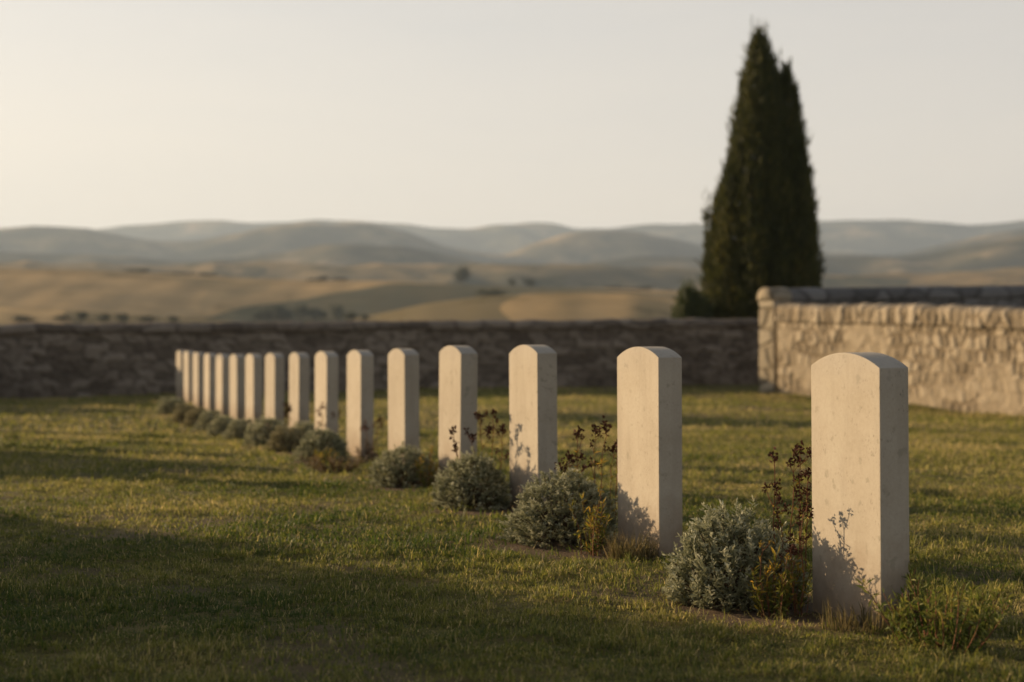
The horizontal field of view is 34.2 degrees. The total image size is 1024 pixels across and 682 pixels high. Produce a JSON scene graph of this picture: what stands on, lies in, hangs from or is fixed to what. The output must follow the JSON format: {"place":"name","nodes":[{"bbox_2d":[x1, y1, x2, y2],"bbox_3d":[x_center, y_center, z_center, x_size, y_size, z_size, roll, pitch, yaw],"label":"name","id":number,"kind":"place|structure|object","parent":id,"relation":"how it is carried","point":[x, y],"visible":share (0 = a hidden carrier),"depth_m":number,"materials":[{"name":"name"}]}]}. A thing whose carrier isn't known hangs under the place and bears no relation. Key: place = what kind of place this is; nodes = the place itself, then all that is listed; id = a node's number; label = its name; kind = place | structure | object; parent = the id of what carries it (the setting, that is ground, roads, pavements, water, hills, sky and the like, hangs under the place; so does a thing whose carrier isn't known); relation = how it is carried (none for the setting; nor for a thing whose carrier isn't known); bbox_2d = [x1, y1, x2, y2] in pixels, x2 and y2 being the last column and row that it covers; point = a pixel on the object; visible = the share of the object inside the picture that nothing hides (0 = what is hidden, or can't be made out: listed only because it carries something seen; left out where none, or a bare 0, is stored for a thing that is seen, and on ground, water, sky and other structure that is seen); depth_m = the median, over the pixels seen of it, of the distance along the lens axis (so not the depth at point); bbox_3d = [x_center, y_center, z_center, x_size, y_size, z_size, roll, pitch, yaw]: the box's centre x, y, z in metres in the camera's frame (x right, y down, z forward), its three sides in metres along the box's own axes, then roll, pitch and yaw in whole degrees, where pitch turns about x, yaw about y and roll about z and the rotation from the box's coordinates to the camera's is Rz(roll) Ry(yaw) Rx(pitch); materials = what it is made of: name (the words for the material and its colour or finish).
{"place":"outdoors","nodes":[
{"label":"outdoors","id":0,"kind":"place"},
{"bbox_2d":[0,220,1023,324],"bbox_3d":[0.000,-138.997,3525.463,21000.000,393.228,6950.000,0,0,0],"label":"hills","id":1,"kind":"structure","parent":0,"point":[397,272],"depth_m":1204.61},
{"bbox_2d":[8,315,38,321],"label":"field bush","id":2,"kind":"object","parent":1,"relation":"on","point":[22,318],"visible":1,"depth_m":293.57,"materials":[{"name":"green plant"}]},
{"bbox_2d":[51,314,73,320],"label":"field bush","id":3,"kind":"object","parent":1,"relation":"on","point":[63,316],"visible":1,"depth_m":298.21,"materials":[{"name":"green plant"}]},
{"bbox_2d":[75,311,90,320],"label":"field bush","id":4,"kind":"object","parent":1,"relation":"on","point":[80,315],"visible":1,"depth_m":298.16,"materials":[{"name":"green plant"}]},
{"bbox_2d":[93,313,112,321],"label":"field bush","id":5,"kind":"object","parent":1,"relation":"on","point":[105,316],"visible":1,"depth_m":300.38,"materials":[{"name":"green plant"}]},
{"bbox_2d":[115,313,129,322],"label":"field bush","id":6,"kind":"object","parent":1,"relation":"on","point":[122,317],"visible":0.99,"depth_m":299.92,"materials":[{"name":"green plant"}]},
{"bbox_2d":[120,268,150,271],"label":"field bush","id":7,"kind":"object","parent":1,"relation":"on","point":[129,270],"visible":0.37,"depth_m":634.33,"materials":[{"name":"green plant"}]},
{"bbox_2d":[133,268,150,272],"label":"field bush","id":8,"kind":"object","parent":1,"relation":"on","point":[141,270],"visible":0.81,"depth_m":628.78,"materials":[{"name":"green plant"}]},
{"bbox_2d":[134,316,160,321],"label":"field bush","id":9,"kind":"object","parent":1,"relation":"on","point":[147,318],"visible":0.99,"depth_m":303.68,"materials":[{"name":"green plant"}]},
{"bbox_2d":[166,316,180,321],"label":"field bush","id":10,"kind":"object","parent":1,"relation":"on","point":[173,319],"visible":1,"depth_m":307.91,"materials":[{"name":"green plant"}]},
{"bbox_2d":[168,270,198,274],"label":"field bush","id":11,"kind":"object","parent":1,"relation":"on","point":[184,272],"visible":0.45,"depth_m":635.64,"materials":[{"name":"green plant"}]},
{"bbox_2d":[195,272,219,275],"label":"field bush","id":12,"kind":"object","parent":1,"relation":"on","point":[203,274],"visible":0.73,"depth_m":632.78,"materials":[{"name":"green plant"}]},
{"bbox_2d":[251,311,262,319],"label":"field bush","id":13,"kind":"object","parent":1,"relation":"on","point":[255,315],"visible":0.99,"depth_m":488.31,"materials":[{"name":"green plant"}]},
{"bbox_2d":[255,306,279,320],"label":"field bush","id":14,"kind":"object","parent":1,"relation":"on","point":[266,311],"visible":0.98,"depth_m":487.14,"materials":[{"name":"green plant"}]},
{"bbox_2d":[270,302,285,315],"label":"field bush","id":15,"kind":"object","parent":1,"relation":"on","point":[280,306],"visible":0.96,"depth_m":490.00,"materials":[{"name":"green plant"}]},
{"bbox_2d":[276,307,296,321],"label":"field bush","id":16,"kind":"object","parent":1,"relation":"on","point":[286,313],"visible":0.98,"depth_m":488.04,"materials":[{"name":"green plant"}]},
{"bbox_2d":[291,301,308,319],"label":"field bush","id":17,"kind":"object","parent":1,"relation":"on","point":[299,310],"visible":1,"depth_m":491.90,"materials":[{"name":"green plant"}]},
{"bbox_2d":[304,306,323,319],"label":"field bush","id":18,"kind":"object","parent":1,"relation":"on","point":[313,313],"visible":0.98,"depth_m":489.61,"materials":[{"name":"green plant"}]},
{"bbox_2d":[306,278,322,280],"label":"field bush","id":19,"kind":"object","parent":1,"relation":"on","point":[312,279],"visible":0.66,"depth_m":632.76,"materials":[{"name":"green plant"}]},
{"bbox_2d":[316,275,328,280],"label":"field bush","id":20,"kind":"object","parent":1,"relation":"on","point":[324,278],"visible":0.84,"depth_m":634.10,"materials":[{"name":"green plant"}]},
{"bbox_2d":[318,311,328,319],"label":"field bush","id":21,"kind":"object","parent":1,"relation":"on","point":[325,315],"visible":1,"depth_m":492.23,"materials":[{"name":"green plant"}]},
{"bbox_2d":[328,303,345,320],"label":"field bush","id":22,"kind":"object","parent":1,"relation":"on","point":[338,312],"visible":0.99,"depth_m":489.47,"materials":[{"name":"green plant"}]},
{"bbox_2d":[330,277,349,280],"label":"field bush","id":23,"kind":"object","parent":1,"relation":"on","point":[339,279],"visible":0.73,"depth_m":637.39,"materials":[{"name":"green plant"}]},
{"bbox_2d":[342,312,359,320],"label":"field bush","id":24,"kind":"object","parent":1,"relation":"on","point":[351,316],"visible":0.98,"depth_m":313.38,"materials":[{"name":"green plant"}]},
{"bbox_2d":[451,265,471,284],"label":"tree","id":25,"kind":"object","parent":1,"relation":"on","point":[461,275],"visible":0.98,"depth_m":600.27,"materials":[{"name":"green plant"}]},
{"bbox_2d":[475,288,506,296],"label":"field bush","id":26,"kind":"object","parent":1,"relation":"on","point":[492,293],"visible":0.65,"depth_m":344.97,"materials":[{"name":"green plant"}]},
{"bbox_2d":[507,279,516,284],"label":"tree","id":27,"kind":"object","parent":1,"relation":"on","point":[512,282],"visible":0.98,"depth_m":604.01,"materials":[{"name":"green plant"}]},
{"bbox_2d":[522,277,535,286],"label":"tree","id":28,"kind":"object","parent":1,"relation":"on","point":[528,281],"visible":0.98,"depth_m":599.05,"materials":[{"name":"green plant"}]},
{"bbox_2d":[636,286,653,289],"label":"field bush","id":29,"kind":"object","parent":1,"relation":"on","point":[644,288],"visible":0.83,"depth_m":632.44,"materials":[{"name":"green plant"}]},
{"bbox_2d":[0,384,1023,681],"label":"lawn","id":30,"kind":"structure","parent":0,"point":[710,614],"depth_m":6.59,"materials":[{"name":"green plant"}]},
{"bbox_2d":[154,396,184,414],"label":"cushion shrub","id":31,"kind":"object","parent":30,"relation":"on","point":[166,406],"visible":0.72,"depth_m":23.43,"materials":[{"name":"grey plant"}]},
{"bbox_2d":[176,350,184,398],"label":"headstone","id":32,"kind":"object","parent":30,"relation":"on","point":[179,373],"visible":0.75,"depth_m":29.16,"materials":[{"name":"stone"}]},
{"bbox_2d":[171,402,199,423],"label":"cushion shrub","id":33,"kind":"object","parent":30,"relation":"on","point":[180,413],"visible":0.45,"depth_m":20.18,"materials":[{"name":"green plant"}]},
{"bbox_2d":[184,351,193,402],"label":"headstone","id":34,"kind":"object","parent":30,"relation":"on","point":[188,376],"visible":0.8,"depth_m":27.52,"materials":[{"name":"stone"}]},
{"bbox_2d":[183,406,206,427],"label":"cushion shrub","id":35,"kind":"object","parent":30,"relation":"on","point":[193,421],"visible":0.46,"depth_m":19.25,"materials":[{"name":"green plant"}]},
{"bbox_2d":[193,352,204,406],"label":"headstone","id":36,"kind":"object","parent":30,"relation":"on","point":[198,379],"visible":0.89,"depth_m":25.94,"materials":[{"name":"stone"}]},
{"bbox_2d":[194,409,223,430],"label":"cushion shrub","id":37,"kind":"object","parent":30,"relation":"on","point":[207,416],"visible":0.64,"depth_m":18.31,"materials":[{"name":"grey plant"}]},
{"bbox_2d":[204,353,215,410],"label":"headstone","id":38,"kind":"object","parent":30,"relation":"on","point":[210,381],"visible":0.82,"depth_m":24.35,"materials":[{"name":"stone"}]},
{"bbox_2d":[206,415,233,436],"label":"cushion shrub","id":39,"kind":"object","parent":30,"relation":"on","point":[220,428],"visible":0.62,"depth_m":17.28,"materials":[{"name":"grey plant"}]},
{"bbox_2d":[216,354,229,415],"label":"headstone","id":40,"kind":"object","parent":30,"relation":"on","point":[222,384],"visible":0.91,"depth_m":22.75,"materials":[{"name":"stone"}]},
{"bbox_2d":[229,354,244,421],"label":"headstone","id":41,"kind":"object","parent":30,"relation":"on","point":[237,383],"visible":0.9,"depth_m":21.16,"materials":[{"name":"stone"}]},
{"bbox_2d":[221,417,258,439],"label":"cushion shrub","id":42,"kind":"object","parent":30,"relation":"on","point":[237,427],"visible":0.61,"depth_m":16.36,"materials":[{"name":"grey plant"}]},
{"bbox_2d":[245,354,261,423],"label":"headstone","id":43,"kind":"object","parent":30,"relation":"on","point":[253,385],"visible":0.85,"depth_m":19.57,"materials":[{"name":"stone"}]},
{"bbox_2d":[242,415,288,445],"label":"cushion shrub","id":44,"kind":"object","parent":30,"relation":"on","point":[259,427],"visible":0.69,"depth_m":14.99,"materials":[{"name":"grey plant"}]},
{"bbox_2d":[265,353,283,426],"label":"headstone","id":45,"kind":"object","parent":30,"relation":"on","point":[274,382],"visible":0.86,"depth_m":17.97,"materials":[{"name":"stone"}]},
{"bbox_2d":[263,425,303,452],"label":"cushion shrub","id":46,"kind":"object","parent":30,"relation":"on","point":[282,442],"visible":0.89,"depth_m":14.04,"materials":[{"name":"green plant"}]},
{"bbox_2d":[282,402,292,429],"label":"flowering weed","id":47,"kind":"object","parent":30,"relation":"on","point":[288,410],"visible":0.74,"depth_m":16.18,"materials":[{"name":"green plant"}]},
{"bbox_2d":[289,352,309,428],"bbox_3d":[-2.113,0.615,16.532,0.108,1.005,0.385,0,0,-22],"label":"headstone","id":48,"kind":"object","parent":30,"relation":"on","point":[299,368],"visible":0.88,"depth_m":16.37,"materials":[{"name":"stone"}]},
{"bbox_2d":[293,419,314,442],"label":"cushion shrub","id":49,"kind":"object","parent":30,"relation":"on","point":[306,426],"visible":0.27,"depth_m":15.46,"materials":[{"name":"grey plant"}]},
{"bbox_2d":[293,423,353,461],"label":"cushion shrub","id":50,"kind":"object","parent":30,"relation":"on","point":[337,442],"visible":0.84,"depth_m":12.72,"materials":[{"name":"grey plant"}]},
{"bbox_2d":[315,351,337,445],"bbox_3d":[-1.663,0.594,14.939,0.108,1.005,0.385,0,0,-22],"label":"headstone","id":51,"kind":"object","parent":30,"relation":"on","point":[326,377],"visible":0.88,"depth_m":14.78,"materials":[{"name":"stone"}]},
{"bbox_2d":[314,448,339,462],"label":"leafy weed","id":52,"kind":"object","parent":30,"relation":"on","point":[325,456],"visible":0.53,"depth_m":12.25,"materials":[{"name":"green plant"}]},
{"bbox_2d":[315,402,340,430],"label":"flowering weed","id":53,"kind":"object","parent":30,"relation":"on","point":[319,412],"visible":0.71,"depth_m":14.78,"materials":[{"name":"brown plant"}]},
{"bbox_2d":[299,453,366,472],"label":"ground cover","id":54,"kind":"object","parent":30,"relation":"on","point":[320,466],"visible":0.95,"depth_m":11.49,"materials":[{"name":"green plant"}]},
{"bbox_2d":[347,350,373,456],"bbox_3d":[-1.217,0.574,13.348,0.108,1.005,0.385,0,0,-22],"label":"headstone","id":55,"kind":"object","parent":30,"relation":"on","point":[360,387],"visible":0.88,"depth_m":13.19,"materials":[{"name":"stone"}]},
{"bbox_2d":[353,417,384,460],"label":"flowering weed","id":56,"kind":"object","parent":30,"relation":"on","point":[371,455],"visible":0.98,"depth_m":12.75,"materials":[{"name":"green plant"}]},
{"bbox_2d":[0,317,759,398],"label":"stone wall","id":57,"kind":"structure","parent":30,"relation":"on","point":[46,360],"depth_m":32.71,"materials":[{"name":"stone"}]},
{"bbox_2d":[367,441,439,487],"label":"cushion shrub","id":58,"kind":"object","parent":30,"relation":"on","point":[401,477],"visible":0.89,"depth_m":10.15,"materials":[{"name":"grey plant"}]},
{"bbox_2d":[388,348,418,470],"bbox_3d":[-0.765,0.555,11.753,0.108,1.005,0.385,0,0,-22],"label":"headstone","id":59,"kind":"object","parent":30,"relation":"on","point":[403,394],"visible":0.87,"depth_m":11.60,"materials":[{"name":"stone"}]},
{"bbox_2d":[413,445,440,487],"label":"flowering weed","id":60,"kind":"object","parent":30,"relation":"on","point":[428,475],"visible":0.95,"depth_m":10.03,"materials":[{"name":"green plant"}]},
{"bbox_2d":[448,426,464,477],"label":"flowering weed","id":61,"kind":"object","parent":30,"relation":"on","point":[454,445],"visible":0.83,"depth_m":8.72,"materials":[{"name":"brown plant"}]},
{"bbox_2d":[438,345,477,486],"bbox_3d":[-0.332,0.530,10.153,0.108,1.005,0.385,0,1,-22],"label":"headstone","id":62,"kind":"object","parent":30,"relation":"on","point":[458,370],"visible":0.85,"depth_m":10.02,"materials":[{"name":"stone"}]},
{"bbox_2d":[427,446,512,510],"bbox_3d":[-0.205,0.714,8.678,0.469,0.351,0.476,0,0,38],"label":"cushion shrub","id":63,"kind":"object","parent":30,"relation":"on","point":[457,487],"visible":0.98,"depth_m":8.59,"materials":[{"name":"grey plant"}]},
{"bbox_2d":[463,409,509,506],"bbox_3d":[-0.129,0.619,8.778,0.209,0.524,0.194,0,0,27],"label":"flowering weed","id":64,"kind":"object","parent":30,"relation":"on","point":[489,429],"visible":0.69,"depth_m":8.77,"materials":[{"name":"brown plant"}]},
{"bbox_2d":[509,345,556,509],"bbox_3d":[0.108,0.522,8.569,0.108,1.005,0.385,0,-1,-22],"label":"headstone","id":65,"kind":"object","parent":30,"relation":"on","point":[533,404],"visible":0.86,"depth_m":8.45,"materials":[{"name":"stone"}]},
{"bbox_2d":[496,463,617,547],"bbox_3d":[0.213,0.713,7.303,0.596,0.363,0.570,0,0,-41],"label":"cushion shrub","id":66,"kind":"object","parent":30,"relation":"on","point":[557,524],"visible":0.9,"depth_m":7.19,"materials":[{"name":"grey plant"}]},
{"bbox_2d":[554,415,617,537],"bbox_3d":[0.362,0.608,7.388,0.338,0.561,0.191,0,0,11],"label":"flowering weed","id":67,"kind":"object","parent":30,"relation":"on","point":[569,456],"visible":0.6,"depth_m":7.36,"materials":[{"name":"brown plant"}]},
{"bbox_2d":[569,488,612,555],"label":"leafy weed","id":68,"kind":"object","parent":30,"relation":"on","point":[595,542],"visible":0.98,"depth_m":6.85,"materials":[{"name":"green plant"}]},
{"bbox_2d":[599,527,664,560],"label":"grass tuft","id":69,"kind":"object","parent":30,"relation":"on","point":[647,552],"visible":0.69,"depth_m":6.70,"materials":[{"name":"green plant"}]},
{"bbox_2d":[617,347,682,556],"bbox_3d":[0.574,0.526,6.972,0.108,1.005,0.385,0,0,-22],"label":"headstone","id":70,"kind":"object","parent":30,"relation":"on","point":[649,415],"visible":0.88,"depth_m":6.84,"materials":[{"name":"stone"}]},
{"bbox_2d":[669,274,715,318],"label":"field bush","id":71,"kind":"object","parent":30,"relation":"on","point":[690,302],"visible":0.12,"depth_m":37.13,"materials":[{"name":"green plant"}]},
{"bbox_2d":[661,495,812,612],"bbox_3d":[0.758,0.720,5.703,0.531,0.395,0.472,0,0,-16],"label":"cushion shrub","id":72,"kind":"object","parent":30,"relation":"on","point":[723,580],"visible":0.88,"depth_m":5.60,"materials":[{"name":"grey plant"}]},
{"bbox_2d":[693,14,826,318],"bbox_3d":[5.690,-3.040,38.040,2.891,8.878,2.477,0,0,-25],"label":"cypress tree","id":73,"kind":"object","parent":30,"relation":"on","point":[763,208],"visible":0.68,"depth_m":37.45,"materials":[{"name":"green plant"}]},
{"bbox_2d":[745,540,798,619],"bbox_3d":[0.851,0.783,5.413,0.170,0.288,0.189,0,0,25],"label":"leafy weed","id":74,"kind":"object","parent":30,"relation":"on","point":[782,605],"visible":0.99,"depth_m":5.40,"materials":[{"name":"green plant"}]},
{"bbox_2d":[762,440,812,606],"bbox_3d":[0.962,0.622,5.629,0.206,0.575,0.143,0,0,-13],"label":"flowering weed","id":75,"kind":"object","parent":30,"relation":"on","point":[799,476],"visible":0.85,"depth_m":5.64,"materials":[{"name":"brown plant"}]},
{"bbox_2d":[779,496,813,616],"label":"flowering weed","id":76,"kind":"object","parent":30,"relation":"on","point":[791,548],"visible":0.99,"depth_m":5.43,"materials":[{"name":"brown plant"}]},
{"bbox_2d":[815,598,902,633],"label":"grass tuft","id":77,"kind":"object","parent":30,"relation":"on","point":[854,623],"visible":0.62,"depth_m":5.14,"materials":[{"name":"green plant"}]},
{"bbox_2d":[811,352,909,627],"bbox_3d":[1.119,0.539,5.371,0.108,1.005,0.385,-1,1,-23],"label":"headstone","id":78,"kind":"object","parent":30,"relation":"on","point":[860,461],"visible":0.85,"depth_m":5.28,"materials":[{"name":"stone"}]},
{"bbox_2d":[757,285,1023,392],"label":"stone wall","id":79,"kind":"structure","parent":30,"relation":"on","point":[770,300],"depth_m":31.56,"materials":[{"name":"stone"}]},
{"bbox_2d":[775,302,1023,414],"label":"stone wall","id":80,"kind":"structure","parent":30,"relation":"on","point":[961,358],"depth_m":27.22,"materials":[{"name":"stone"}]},
{"bbox_2d":[892,561,932,627],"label":"leafy weed","id":81,"kind":"object","parent":30,"relation":"on","point":[915,612],"visible":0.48,"depth_m":5.16,"materials":[{"name":"green plant"}]},
{"bbox_2d":[855,574,1014,653],"bbox_3d":[1.242,0.791,4.841,0.465,0.230,0.444,0,0,0],"label":"leafy weed","id":82,"kind":"object","parent":30,"relation":"on","point":[934,627],"visible":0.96,"depth_m":4.83,"materials":[{"name":"green plant"}]},
{"bbox_2d":[0,0,1023,229],"label":"sky","id":83,"kind":"structure","parent":0,"point":[458,114],"materials":[{"name":"white"}]}
]}

